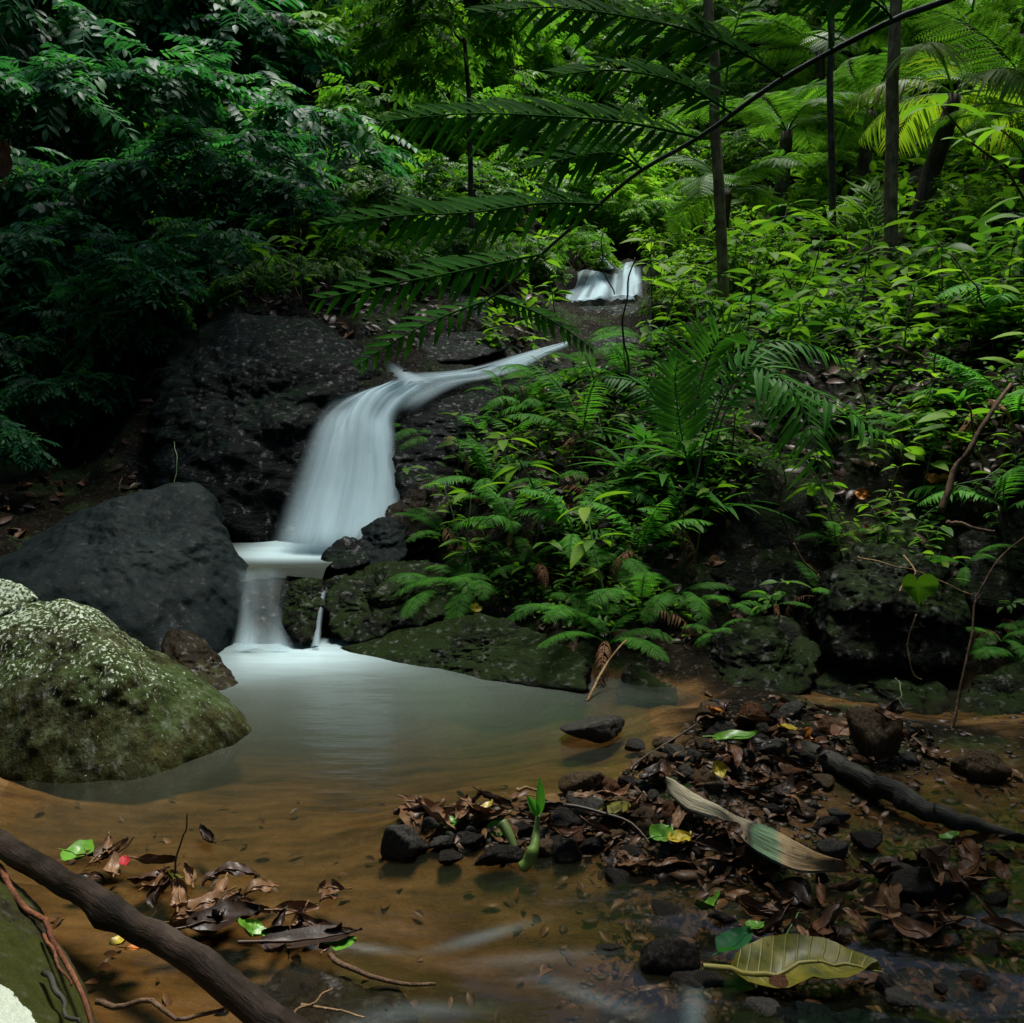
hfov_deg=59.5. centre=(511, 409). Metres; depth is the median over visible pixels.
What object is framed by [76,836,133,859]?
fallen leaf
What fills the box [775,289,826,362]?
sapling
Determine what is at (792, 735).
fallen leaf
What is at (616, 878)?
stone
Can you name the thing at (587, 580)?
fallen leaf
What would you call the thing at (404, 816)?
fallen leaf
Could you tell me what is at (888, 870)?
fallen leaf
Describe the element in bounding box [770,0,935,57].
shrub
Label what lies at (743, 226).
sapling
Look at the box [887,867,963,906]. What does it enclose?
stone
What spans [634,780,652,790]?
stone
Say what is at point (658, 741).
stone
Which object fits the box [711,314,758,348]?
seedling
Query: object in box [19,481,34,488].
fallen leaf
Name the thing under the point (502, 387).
fern
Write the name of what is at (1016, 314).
sapling
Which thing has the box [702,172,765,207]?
shrub
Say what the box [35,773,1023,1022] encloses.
sunken leaves
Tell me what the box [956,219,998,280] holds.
sapling
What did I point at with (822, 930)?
fallen leaf
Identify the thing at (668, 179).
shrub
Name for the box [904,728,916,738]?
stone
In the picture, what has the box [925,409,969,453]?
seedling
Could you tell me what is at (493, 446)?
sapling
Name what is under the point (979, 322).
seedling
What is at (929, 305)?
seedling
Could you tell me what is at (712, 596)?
fern
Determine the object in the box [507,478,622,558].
fern
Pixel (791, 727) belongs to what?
fallen leaf
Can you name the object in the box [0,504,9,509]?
fallen leaf
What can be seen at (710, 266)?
sapling
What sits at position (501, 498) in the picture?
fern
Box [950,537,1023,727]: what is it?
stem
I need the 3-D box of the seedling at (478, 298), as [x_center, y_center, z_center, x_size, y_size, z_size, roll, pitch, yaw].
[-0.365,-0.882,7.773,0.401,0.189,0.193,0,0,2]
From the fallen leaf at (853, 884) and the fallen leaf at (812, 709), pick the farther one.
the fallen leaf at (812, 709)
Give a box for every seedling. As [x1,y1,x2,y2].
[352,290,374,310]
[402,465,462,498]
[452,297,493,315]
[463,520,503,567]
[479,299,498,331]
[479,502,506,531]
[529,470,546,480]
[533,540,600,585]
[541,528,573,561]
[578,458,594,471]
[584,570,604,597]
[587,423,605,446]
[588,409,611,439]
[636,324,684,353]
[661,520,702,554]
[677,334,731,365]
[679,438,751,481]
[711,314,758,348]
[742,483,756,503]
[749,579,810,615]
[756,441,799,480]
[778,325,853,360]
[808,310,832,327]
[810,332,842,361]
[810,528,828,556]
[811,233,831,252]
[815,277,865,307]
[816,501,847,531]
[817,404,868,434]
[819,400,844,438]
[843,288,877,314]
[865,537,894,544]
[877,282,938,321]
[881,426,946,469]
[885,509,947,547]
[900,247,967,302]
[904,433,977,484]
[907,471,1009,506]
[908,525,952,554]
[909,529,941,564]
[913,500,951,531]
[917,291,942,321]
[917,408,1002,472]
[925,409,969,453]
[925,505,944,529]
[942,285,1020,347]
[948,296,989,325]
[960,453,1023,507]
[964,279,1023,327]
[978,332,1023,385]
[984,510,999,528]
[997,598,1023,612]
[1008,339,1023,359]
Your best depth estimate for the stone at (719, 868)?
2.11 m
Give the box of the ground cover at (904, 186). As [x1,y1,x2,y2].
[0,0,1023,352]
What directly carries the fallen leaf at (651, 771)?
on the stone at (645, 786)
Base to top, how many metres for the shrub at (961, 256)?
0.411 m
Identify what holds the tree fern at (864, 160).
on the ground at (459, 942)
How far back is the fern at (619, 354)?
6.13 m
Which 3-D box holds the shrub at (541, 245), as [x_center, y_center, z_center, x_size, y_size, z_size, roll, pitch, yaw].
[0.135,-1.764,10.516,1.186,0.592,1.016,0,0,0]
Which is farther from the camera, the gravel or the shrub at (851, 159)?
the shrub at (851, 159)
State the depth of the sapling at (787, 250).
9.44 m
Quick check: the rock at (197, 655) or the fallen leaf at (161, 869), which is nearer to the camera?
the fallen leaf at (161, 869)
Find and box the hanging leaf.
[0,138,12,185]
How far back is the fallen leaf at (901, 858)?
2.15 m
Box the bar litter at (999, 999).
[412,693,1023,1022]
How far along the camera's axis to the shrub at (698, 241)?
10.85 m
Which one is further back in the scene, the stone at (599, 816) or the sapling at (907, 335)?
the sapling at (907, 335)
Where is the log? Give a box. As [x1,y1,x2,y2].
[800,740,1015,836]
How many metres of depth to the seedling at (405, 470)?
5.09 m
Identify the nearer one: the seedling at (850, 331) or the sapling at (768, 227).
the seedling at (850, 331)
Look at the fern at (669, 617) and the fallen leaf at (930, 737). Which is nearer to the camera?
the fallen leaf at (930, 737)
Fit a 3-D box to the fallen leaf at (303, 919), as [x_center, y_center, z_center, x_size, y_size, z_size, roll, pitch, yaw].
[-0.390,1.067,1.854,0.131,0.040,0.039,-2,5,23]
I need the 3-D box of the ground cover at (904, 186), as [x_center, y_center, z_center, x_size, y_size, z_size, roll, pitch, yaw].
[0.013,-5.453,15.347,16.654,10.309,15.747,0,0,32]
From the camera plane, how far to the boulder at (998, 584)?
3.96 m
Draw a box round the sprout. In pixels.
[518,776,544,872]
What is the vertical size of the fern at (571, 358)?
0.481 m
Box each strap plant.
[567,438,676,474]
[594,457,730,510]
[599,414,679,443]
[599,427,772,474]
[656,473,792,519]
[760,391,821,410]
[820,402,890,425]
[903,385,1014,408]
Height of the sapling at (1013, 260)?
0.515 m
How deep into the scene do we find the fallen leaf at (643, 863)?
2.13 m
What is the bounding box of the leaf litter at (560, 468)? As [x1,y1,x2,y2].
[0,238,1023,654]
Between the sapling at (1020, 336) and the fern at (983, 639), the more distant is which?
the sapling at (1020, 336)
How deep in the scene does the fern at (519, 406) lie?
5.87 m
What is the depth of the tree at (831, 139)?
9.83 m
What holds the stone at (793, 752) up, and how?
on the ground at (459, 942)
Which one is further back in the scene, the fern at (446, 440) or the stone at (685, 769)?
the fern at (446, 440)
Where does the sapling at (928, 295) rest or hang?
on the ground at (459, 942)
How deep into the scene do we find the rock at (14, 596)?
3.15 m
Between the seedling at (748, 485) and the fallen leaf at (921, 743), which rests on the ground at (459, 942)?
the seedling at (748, 485)
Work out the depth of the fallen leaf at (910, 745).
2.80 m
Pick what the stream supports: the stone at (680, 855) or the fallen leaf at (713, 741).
the stone at (680, 855)
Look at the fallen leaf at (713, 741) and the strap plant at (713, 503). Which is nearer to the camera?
the fallen leaf at (713, 741)
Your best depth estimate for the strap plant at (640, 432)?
5.20 m
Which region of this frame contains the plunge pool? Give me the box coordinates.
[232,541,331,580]
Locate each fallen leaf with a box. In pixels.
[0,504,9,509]
[11,484,31,488]
[14,530,26,537]
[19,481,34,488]
[38,475,49,479]
[47,459,56,473]
[49,479,66,486]
[58,839,94,860]
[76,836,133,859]
[77,478,84,485]
[84,871,111,880]
[93,837,128,862]
[103,832,113,853]
[103,851,120,877]
[109,935,125,945]
[119,944,140,950]
[127,866,169,883]
[128,853,174,863]
[138,864,166,890]
[146,878,170,917]
[156,868,177,890]
[157,867,177,874]
[165,906,193,922]
[167,869,184,880]
[168,878,189,897]
[169,874,187,913]
[169,916,197,930]
[175,886,236,910]
[176,901,259,935]
[183,861,196,888]
[192,906,208,913]
[198,870,217,888]
[199,823,215,843]
[208,861,259,880]
[212,899,225,916]
[213,872,228,890]
[221,892,241,901]
[223,888,241,898]
[231,892,270,913]
[238,918,269,936]
[238,925,361,947]
[243,879,278,896]
[256,294,278,301]
[261,925,308,934]
[261,943,290,952]
[264,900,318,915]
[270,906,287,933]
[286,899,308,930]
[286,926,291,959]
[296,911,350,930]
[304,302,326,310]
[316,890,337,903]
[317,878,351,893]
[318,942,337,954]
[323,936,356,950]
[342,323,358,338]
[393,801,439,814]
[397,794,445,812]
[398,803,422,833]
[406,793,467,814]
[418,796,456,829]
[423,825,438,838]
[435,816,462,826]
[440,805,467,814]
[454,797,470,820]
[461,798,505,816]
[461,812,506,823]
[466,805,495,816]
[470,602,481,613]
[471,792,480,803]
[472,799,492,815]
[473,786,511,806]
[487,818,502,837]
[492,812,511,820]
[501,817,518,838]
[507,531,513,546]
[511,804,528,811]
[522,812,549,822]
[529,536,536,556]
[531,812,552,826]
[544,802,565,809]
[548,822,589,837]
[561,546,571,563]
[567,641,575,650]
[569,791,598,798]
[578,576,596,582]
[580,805,606,815]
[580,816,611,834]
[581,829,597,833]
[593,807,622,836]
[599,782,630,796]
[599,801,630,816]
[604,844,627,857]
[605,797,621,814]
[606,851,618,867]
[614,854,658,869]
[621,802,657,815]
[622,812,645,819]
[626,758,648,769]
[627,794,642,810]
[629,796,656,803]
[633,545,642,560]
[635,858,679,869]
[639,759,661,779]
[641,791,676,805]
[647,823,672,841]
[652,854,700,868]
[653,754,670,778]
[656,768,665,777]
[663,829,691,842]
[667,834,703,857]
[671,805,690,827]
[675,760,713,768]
[686,631,705,638]
[690,839,732,854]
[693,715,719,724]
[694,890,719,909]
[698,749,727,755]
[699,836,746,862]
[701,818,713,831]
[702,555,724,565]
[702,730,759,741]
[702,933,882,988]
[704,691,712,697]
[707,820,731,829]
[708,705,722,714]
[708,734,715,744]
[708,818,732,835]
[710,760,727,776]
[712,926,752,955]
[714,597,728,606]
[715,825,729,836]
[717,609,735,627]
[717,705,724,716]
[717,816,750,848]
[719,699,731,713]
[724,776,757,797]
[725,894,789,918]
[726,742,742,768]
[732,765,742,779]
[738,923,773,936]
[739,715,773,722]
[741,791,782,805]
[745,903,775,915]
[745,919,764,928]
[747,740,755,753]
[747,777,773,786]
[747,857,774,873]
[751,737,775,746]
[752,764,763,773]
[756,905,789,934]
[757,861,781,875]
[764,695,782,701]
[767,755,808,767]
[767,773,785,784]
[767,880,812,910]
[770,773,793,795]
[770,888,782,898]
[773,759,783,775]
[774,732,805,743]
[775,891,793,903]
[778,716,785,727]
[778,723,797,730]
[779,696,806,709]
[781,754,820,766]
[782,792,802,806]
[785,806,794,812]
[788,731,803,751]
[789,781,816,793]
[791,916,829,939]
[794,774,817,782]
[798,561,820,571]
[801,772,812,781]
[803,727,815,741]
[806,708,823,711]
[808,918,837,937]
[809,746,840,756]
[810,702,840,712]
[810,762,821,772]
[814,714,824,717]
[815,877,825,904]
[817,900,841,935]
[827,876,865,891]
[829,721,849,737]
[829,917,851,937]
[835,741,844,754]
[842,907,875,948]
[852,852,886,879]
[853,488,868,498]
[853,858,885,874]
[854,890,902,919]
[854,901,896,915]
[859,928,897,939]
[860,523,873,530]
[864,855,908,878]
[875,507,898,515]
[875,706,909,720]
[876,863,893,889]
[877,865,903,875]
[878,701,893,709]
[879,883,902,907]
[881,913,953,947]
[885,698,901,711]
[891,921,956,940]
[895,708,911,713]
[897,852,909,861]
[903,860,929,866]
[906,742,918,747]
[912,900,975,922]
[913,736,929,754]
[914,845,955,864]
[915,903,953,913]
[916,853,927,863]
[917,744,949,762]
[918,848,968,889]
[925,472,947,483]
[925,842,944,885]
[926,730,933,742]
[932,899,971,934]
[937,831,959,839]
[947,833,996,844]
[955,838,985,871]
[958,855,980,878]
[959,856,989,870]
[966,876,996,882]
[976,896,1000,917]
[978,847,1010,864]
[980,916,1023,933]
[993,630,1005,641]
[995,860,1011,882]
[997,833,1023,842]
[1001,615,1017,635]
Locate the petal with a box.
[119,855,129,866]
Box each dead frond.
[458,452,469,487]
[503,385,508,418]
[519,385,524,413]
[529,396,537,425]
[580,382,587,414]
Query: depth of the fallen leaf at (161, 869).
2.10 m
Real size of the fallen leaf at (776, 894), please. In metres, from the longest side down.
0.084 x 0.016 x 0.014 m
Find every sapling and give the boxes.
[189,234,227,284]
[248,235,303,298]
[271,235,320,306]
[420,483,468,554]
[438,412,478,467]
[439,482,504,570]
[479,430,517,479]
[483,432,560,531]
[515,255,574,316]
[531,234,558,280]
[532,495,564,543]
[540,390,584,453]
[556,491,630,627]
[567,206,597,235]
[621,238,672,316]
[624,216,648,255]
[635,316,670,365]
[638,279,684,331]
[639,255,689,321]
[650,266,714,341]
[670,271,724,326]
[675,262,700,284]
[680,483,738,558]
[685,295,732,341]
[687,272,741,330]
[689,263,716,294]
[690,287,736,337]
[691,215,745,268]
[694,217,743,298]
[695,238,738,281]
[700,234,763,283]
[704,223,768,291]
[713,219,769,281]
[714,249,766,307]
[715,224,769,294]
[716,237,760,292]
[717,304,778,371]
[720,268,794,351]
[728,282,751,333]
[733,205,766,242]
[737,223,778,306]
[742,247,781,301]
[745,247,821,346]
[752,231,810,296]
[756,221,795,251]
[757,199,816,257]
[759,275,783,301]
[761,262,854,352]
[769,288,845,375]
[770,222,838,285]
[773,242,793,272]
[773,270,829,349]
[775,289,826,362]
[775,450,847,558]
[784,239,860,334]
[798,229,821,259]
[812,207,867,263]
[814,267,869,342]
[828,518,860,565]
[829,206,895,280]
[838,219,920,306]
[846,410,889,473]
[855,504,904,546]
[859,301,904,358]
[863,290,915,353]
[865,498,915,540]
[870,245,930,310]
[872,268,961,369]
[874,463,918,508]
[895,389,958,464]
[898,198,946,254]
[901,94,1023,223]
[903,226,991,313]
[909,290,943,338]
[910,195,975,278]
[910,368,954,412]
[914,238,975,317]
[914,373,941,433]
[915,300,977,369]
[937,556,972,580]
[946,213,1022,279]
[949,288,992,352]
[955,209,979,247]
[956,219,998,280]
[959,257,1022,311]
[969,199,1023,280]
[972,276,1022,351]
[978,224,1023,306]
[984,214,1023,283]
[988,179,1023,263]
[993,433,1023,466]
[1007,306,1023,349]
[1008,258,1023,320]
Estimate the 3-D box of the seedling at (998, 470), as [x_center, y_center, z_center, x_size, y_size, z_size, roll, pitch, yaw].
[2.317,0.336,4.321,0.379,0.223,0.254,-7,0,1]
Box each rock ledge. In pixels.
[325,559,474,642]
[340,613,591,691]
[388,383,518,498]
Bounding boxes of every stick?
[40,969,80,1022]
[94,997,224,1021]
[327,951,435,986]
[516,786,536,791]
[524,802,650,844]
[585,639,627,702]
[629,722,697,771]
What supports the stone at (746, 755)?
on the ground at (459, 942)
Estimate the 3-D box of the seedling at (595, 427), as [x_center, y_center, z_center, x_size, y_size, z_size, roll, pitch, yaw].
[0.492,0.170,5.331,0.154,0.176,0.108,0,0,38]
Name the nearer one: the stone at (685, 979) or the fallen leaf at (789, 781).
the stone at (685, 979)
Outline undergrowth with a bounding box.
[417,339,1023,635]
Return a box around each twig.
[89,844,111,863]
[116,466,126,495]
[174,812,187,873]
[294,988,332,1012]
[300,1003,364,1017]
[786,912,801,933]
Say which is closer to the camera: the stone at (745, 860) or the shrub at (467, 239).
the stone at (745, 860)
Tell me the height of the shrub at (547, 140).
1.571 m
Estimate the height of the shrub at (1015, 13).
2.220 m
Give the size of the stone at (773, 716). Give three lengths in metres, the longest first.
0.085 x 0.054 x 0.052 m
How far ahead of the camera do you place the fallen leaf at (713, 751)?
2.73 m
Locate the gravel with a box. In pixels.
[399,698,1023,1022]
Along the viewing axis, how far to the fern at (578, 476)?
4.85 m
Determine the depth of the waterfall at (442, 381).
6.42 m
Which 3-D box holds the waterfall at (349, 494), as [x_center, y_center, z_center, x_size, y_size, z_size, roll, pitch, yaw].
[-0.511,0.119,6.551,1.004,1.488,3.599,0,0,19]
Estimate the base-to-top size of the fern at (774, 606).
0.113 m
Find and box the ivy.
[899,555,938,679]
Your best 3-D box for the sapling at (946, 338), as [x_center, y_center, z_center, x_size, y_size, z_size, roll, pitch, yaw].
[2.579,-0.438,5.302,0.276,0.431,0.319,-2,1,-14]
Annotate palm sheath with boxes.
[665,777,845,872]
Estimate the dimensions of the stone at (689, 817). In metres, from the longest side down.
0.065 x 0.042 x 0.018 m
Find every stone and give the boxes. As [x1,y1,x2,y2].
[380,824,421,866]
[413,838,429,856]
[421,817,437,830]
[424,825,445,836]
[429,835,453,848]
[438,849,462,865]
[445,831,454,845]
[453,831,484,850]
[455,817,466,830]
[465,826,477,833]
[474,844,525,865]
[480,820,490,827]
[501,839,526,847]
[513,821,533,836]
[539,838,552,855]
[540,826,558,838]
[547,806,583,828]
[549,834,581,864]
[558,771,604,794]
[560,715,624,742]
[566,791,603,818]
[571,826,586,843]
[579,837,607,850]
[592,819,603,824]
[595,814,609,818]
[595,943,624,957]
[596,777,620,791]
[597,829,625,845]
[600,779,614,796]
[605,867,630,888]
[617,775,637,788]
[619,844,631,849]
[623,844,646,857]
[624,737,644,751]
[624,806,658,837]
[633,937,700,985]
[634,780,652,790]
[638,750,658,764]
[647,789,660,801]
[651,778,666,787]
[651,898,682,917]
[652,736,674,750]
[653,752,668,763]
[654,812,663,821]
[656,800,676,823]
[658,841,673,858]
[662,743,686,750]
[662,743,686,761]
[666,817,689,831]
[669,970,700,988]
[675,853,682,865]
[677,764,695,781]
[682,813,693,822]
[685,846,701,857]
[687,749,702,763]
[687,753,701,764]
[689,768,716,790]
[692,969,723,989]
[693,777,699,787]
[694,736,709,750]
[695,701,725,720]
[696,847,704,857]
[701,721,714,730]
[702,742,712,752]
[702,764,715,774]
[704,781,723,792]
[705,723,729,735]
[707,859,728,876]
[708,911,738,927]
[712,757,723,761]
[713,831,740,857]
[715,721,736,729]
[722,756,734,773]
[724,783,739,791]
[735,701,767,728]
[737,864,755,874]
[738,852,758,866]
[741,731,769,744]
[741,844,762,859]
[742,748,759,761]
[743,996,780,1017]
[745,758,757,766]
[752,701,769,714]
[755,722,770,736]
[756,746,772,756]
[757,755,772,764]
[757,974,797,992]
[759,737,786,756]
[761,803,788,819]
[767,713,787,725]
[768,723,788,737]
[769,702,783,714]
[771,730,779,738]
[778,700,802,719]
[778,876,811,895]
[779,765,806,782]
[785,730,799,737]
[789,748,800,755]
[789,803,807,817]
[798,753,805,759]
[802,703,806,713]
[802,726,820,737]
[805,807,816,816]
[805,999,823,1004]
[806,802,818,808]
[812,773,833,790]
[812,823,821,832]
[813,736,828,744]
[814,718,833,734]
[814,816,840,827]
[814,873,829,885]
[816,838,848,859]
[822,715,835,718]
[827,808,850,821]
[829,716,846,722]
[846,705,903,762]
[850,831,882,851]
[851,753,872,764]
[864,918,902,954]
[874,975,896,996]
[884,985,916,1007]
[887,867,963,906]
[891,862,913,867]
[899,751,920,764]
[900,903,920,915]
[902,729,909,740]
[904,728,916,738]
[908,914,933,925]
[910,723,925,736]
[929,933,963,951]
[933,983,947,994]
[950,755,966,775]
[957,878,970,893]
[959,970,994,986]
[965,749,1011,783]
[968,975,986,997]
[975,941,999,958]
[984,891,1007,910]
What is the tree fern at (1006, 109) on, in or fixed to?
on the ground at (459, 942)
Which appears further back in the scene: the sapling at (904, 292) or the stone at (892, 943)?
the sapling at (904, 292)
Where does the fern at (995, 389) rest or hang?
on the ground at (459, 942)
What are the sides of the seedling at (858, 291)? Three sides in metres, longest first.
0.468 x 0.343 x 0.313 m
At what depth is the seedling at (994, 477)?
4.25 m
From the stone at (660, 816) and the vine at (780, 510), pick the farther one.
the vine at (780, 510)
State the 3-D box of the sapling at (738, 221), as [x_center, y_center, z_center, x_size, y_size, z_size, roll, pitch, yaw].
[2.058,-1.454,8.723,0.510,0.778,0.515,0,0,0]
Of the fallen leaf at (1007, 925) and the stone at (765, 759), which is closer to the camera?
the fallen leaf at (1007, 925)
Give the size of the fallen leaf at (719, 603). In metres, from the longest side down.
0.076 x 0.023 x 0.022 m
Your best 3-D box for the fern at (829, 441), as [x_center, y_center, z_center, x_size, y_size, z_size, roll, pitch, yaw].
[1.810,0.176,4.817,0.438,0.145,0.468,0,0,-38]
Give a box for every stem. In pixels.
[498,819,516,845]
[621,257,634,391]
[690,384,723,492]
[895,678,906,712]
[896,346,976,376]
[937,243,986,306]
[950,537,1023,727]
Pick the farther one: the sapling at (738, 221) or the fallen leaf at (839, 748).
the sapling at (738, 221)
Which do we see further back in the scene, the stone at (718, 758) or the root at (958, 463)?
the root at (958, 463)
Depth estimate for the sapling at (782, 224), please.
9.57 m
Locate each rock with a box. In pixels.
[0,579,37,616]
[161,629,237,689]
[261,969,417,1022]
[279,577,326,644]
[321,536,369,570]
[323,574,347,620]
[356,517,408,565]
[385,474,454,540]
[399,394,409,405]
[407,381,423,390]
[415,331,509,362]
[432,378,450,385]
[442,293,487,321]
[577,304,639,315]
[584,334,638,353]
[726,1001,935,1022]
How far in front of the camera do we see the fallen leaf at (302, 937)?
1.82 m
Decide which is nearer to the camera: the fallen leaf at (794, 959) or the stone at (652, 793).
the fallen leaf at (794, 959)
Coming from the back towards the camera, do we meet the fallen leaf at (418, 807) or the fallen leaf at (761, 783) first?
the fallen leaf at (761, 783)
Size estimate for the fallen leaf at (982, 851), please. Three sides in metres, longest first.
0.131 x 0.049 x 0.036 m
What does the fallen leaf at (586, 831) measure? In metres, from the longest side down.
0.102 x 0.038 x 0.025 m
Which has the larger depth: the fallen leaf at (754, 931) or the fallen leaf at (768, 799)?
the fallen leaf at (768, 799)
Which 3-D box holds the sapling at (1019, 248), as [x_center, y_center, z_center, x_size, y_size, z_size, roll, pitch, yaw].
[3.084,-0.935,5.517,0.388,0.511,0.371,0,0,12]
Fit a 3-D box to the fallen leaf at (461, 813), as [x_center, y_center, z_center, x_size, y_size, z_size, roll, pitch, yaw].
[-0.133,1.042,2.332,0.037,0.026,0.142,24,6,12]
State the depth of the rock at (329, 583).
4.55 m
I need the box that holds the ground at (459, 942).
[0,0,1023,1022]
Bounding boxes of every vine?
[174,442,177,481]
[290,230,300,300]
[291,208,294,250]
[575,425,593,477]
[601,211,614,293]
[678,485,684,580]
[731,412,743,472]
[777,476,792,549]
[793,543,819,580]
[844,364,867,422]
[857,556,972,594]
[875,489,890,543]
[933,337,938,399]
[966,402,984,484]
[997,506,1017,591]
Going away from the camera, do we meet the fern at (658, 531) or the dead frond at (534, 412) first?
the fern at (658, 531)
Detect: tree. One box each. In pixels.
[332,0,550,269]
[703,0,731,331]
[826,2,837,257]
[883,0,902,269]
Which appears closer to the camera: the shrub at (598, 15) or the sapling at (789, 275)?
the sapling at (789, 275)
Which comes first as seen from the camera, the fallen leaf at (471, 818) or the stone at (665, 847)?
the stone at (665, 847)
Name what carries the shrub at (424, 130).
on the ground at (459, 942)
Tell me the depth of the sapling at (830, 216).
9.30 m
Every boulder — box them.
[0,482,255,652]
[0,599,251,798]
[615,662,678,704]
[705,612,822,694]
[711,483,837,608]
[805,542,971,674]
[811,662,950,714]
[945,658,1023,715]
[956,510,1023,614]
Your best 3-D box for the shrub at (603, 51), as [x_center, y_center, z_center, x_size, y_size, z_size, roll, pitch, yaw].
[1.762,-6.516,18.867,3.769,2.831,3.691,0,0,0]
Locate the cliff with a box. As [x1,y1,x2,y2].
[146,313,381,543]
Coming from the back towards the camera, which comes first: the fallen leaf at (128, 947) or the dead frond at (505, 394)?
the dead frond at (505, 394)
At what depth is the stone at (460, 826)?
2.33 m
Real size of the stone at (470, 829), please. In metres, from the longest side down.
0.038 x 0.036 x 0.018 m
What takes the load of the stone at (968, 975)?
on the gravel
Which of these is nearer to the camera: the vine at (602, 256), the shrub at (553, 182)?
the vine at (602, 256)
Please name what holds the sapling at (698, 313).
on the ground at (459, 942)
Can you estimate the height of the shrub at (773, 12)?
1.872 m
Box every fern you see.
[308,0,955,375]
[387,423,432,440]
[387,572,487,618]
[392,553,522,619]
[393,507,463,551]
[400,435,487,450]
[423,434,546,499]
[449,478,541,510]
[450,480,536,533]
[458,408,492,428]
[462,370,539,395]
[474,416,541,443]
[477,373,565,413]
[485,536,561,590]
[493,375,606,424]
[495,364,598,401]
[504,362,635,460]
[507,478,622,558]
[507,588,566,620]
[513,586,640,629]
[515,350,661,400]
[521,470,594,503]
[536,605,676,700]
[547,540,651,579]
[558,342,678,388]
[560,476,655,532]
[562,558,708,634]
[577,498,712,587]
[585,324,710,345]
[600,304,911,496]
[637,571,734,626]
[638,471,696,575]
[647,149,824,245]
[657,91,885,228]
[679,0,852,91]
[683,618,751,643]
[698,628,723,645]
[700,594,761,614]
[714,0,946,146]
[732,295,882,331]
[741,592,811,624]
[777,46,973,197]
[785,561,829,617]
[793,521,875,543]
[794,429,895,445]
[812,0,905,71]
[843,41,1023,231]
[845,0,1023,99]
[864,412,953,437]
[900,352,1023,446]
[907,458,1023,511]
[910,4,1023,202]
[924,544,1016,586]
[931,360,1023,430]
[933,282,1023,311]
[963,627,1023,658]
[965,636,1021,661]
[969,620,1023,660]
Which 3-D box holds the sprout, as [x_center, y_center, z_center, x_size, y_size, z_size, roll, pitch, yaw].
[0.046,1.005,2.165,0.049,0.213,0.072,0,0,23]
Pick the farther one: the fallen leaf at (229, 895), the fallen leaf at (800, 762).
the fallen leaf at (800, 762)
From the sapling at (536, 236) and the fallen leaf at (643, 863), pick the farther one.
the sapling at (536, 236)
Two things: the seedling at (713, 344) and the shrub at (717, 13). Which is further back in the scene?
the shrub at (717, 13)
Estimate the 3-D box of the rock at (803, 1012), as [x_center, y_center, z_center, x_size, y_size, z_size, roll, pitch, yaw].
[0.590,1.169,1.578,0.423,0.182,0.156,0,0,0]
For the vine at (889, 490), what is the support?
hanging from the boulder at (861, 614)
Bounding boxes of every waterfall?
[234,580,290,646]
[299,343,565,548]
[568,257,638,301]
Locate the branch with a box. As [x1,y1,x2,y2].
[0,828,309,1022]
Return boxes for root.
[0,863,93,1022]
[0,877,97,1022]
[41,932,72,985]
[937,383,1012,513]
[945,520,994,532]
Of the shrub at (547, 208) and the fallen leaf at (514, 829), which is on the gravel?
the fallen leaf at (514, 829)
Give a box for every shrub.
[0,0,139,111]
[0,0,251,76]
[0,50,176,181]
[0,60,99,189]
[0,135,107,258]
[0,153,215,256]
[0,208,150,315]
[0,222,89,330]
[0,228,90,364]
[0,289,127,376]
[0,329,76,401]
[0,374,117,461]
[0,409,61,473]
[20,35,272,161]
[42,369,138,449]
[47,229,210,383]
[60,301,196,379]
[67,114,286,242]
[77,0,260,32]
[107,0,330,92]
[111,265,232,343]
[120,217,284,292]
[130,33,336,152]
[154,129,346,231]
[194,4,401,121]
[197,99,429,203]
[201,267,283,306]
[212,173,361,248]
[227,252,316,296]
[267,0,469,88]
[287,0,363,23]
[289,257,371,298]
[291,165,424,235]
[305,225,400,277]
[307,73,486,162]
[325,0,515,119]
[336,154,499,233]
[351,0,525,70]
[366,244,457,291]
[380,73,532,167]
[393,232,480,277]
[406,0,594,106]
[414,149,543,227]
[440,227,529,293]
[441,69,602,154]
[462,144,593,230]
[464,0,642,89]
[489,232,573,282]
[496,118,605,185]
[521,259,572,286]
[523,19,683,133]
[535,176,635,244]
[540,152,673,231]
[545,226,623,271]
[549,0,699,78]
[549,222,608,253]
[559,84,710,181]
[581,184,695,248]
[583,26,734,125]
[592,39,683,98]
[604,152,671,200]
[608,0,750,79]
[619,132,710,193]
[627,216,703,261]
[636,94,721,154]
[637,272,701,330]
[644,166,730,233]
[651,0,811,68]
[656,243,712,288]
[662,62,778,134]
[673,226,729,266]
[694,104,822,192]
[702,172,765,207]
[704,193,767,231]
[713,245,790,290]
[725,0,880,53]
[742,225,808,267]
[764,178,838,229]
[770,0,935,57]
[771,265,836,291]
[787,134,884,204]
[810,195,880,239]
[838,0,1023,62]
[909,55,1022,169]
[909,175,1009,222]
[909,242,980,278]
[914,1,1023,90]
[952,177,1023,235]
[978,243,1022,277]
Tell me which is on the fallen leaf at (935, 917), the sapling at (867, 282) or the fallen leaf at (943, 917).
the fallen leaf at (943, 917)
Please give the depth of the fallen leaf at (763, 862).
2.13 m
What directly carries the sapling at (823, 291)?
on the ground at (459, 942)
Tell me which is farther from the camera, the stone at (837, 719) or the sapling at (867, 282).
the sapling at (867, 282)
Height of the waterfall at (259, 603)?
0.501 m
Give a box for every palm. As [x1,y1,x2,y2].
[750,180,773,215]
[788,204,873,252]
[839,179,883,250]
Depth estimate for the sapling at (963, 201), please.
8.31 m
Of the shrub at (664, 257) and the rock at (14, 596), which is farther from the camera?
the shrub at (664, 257)
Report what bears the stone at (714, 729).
on the ground at (459, 942)

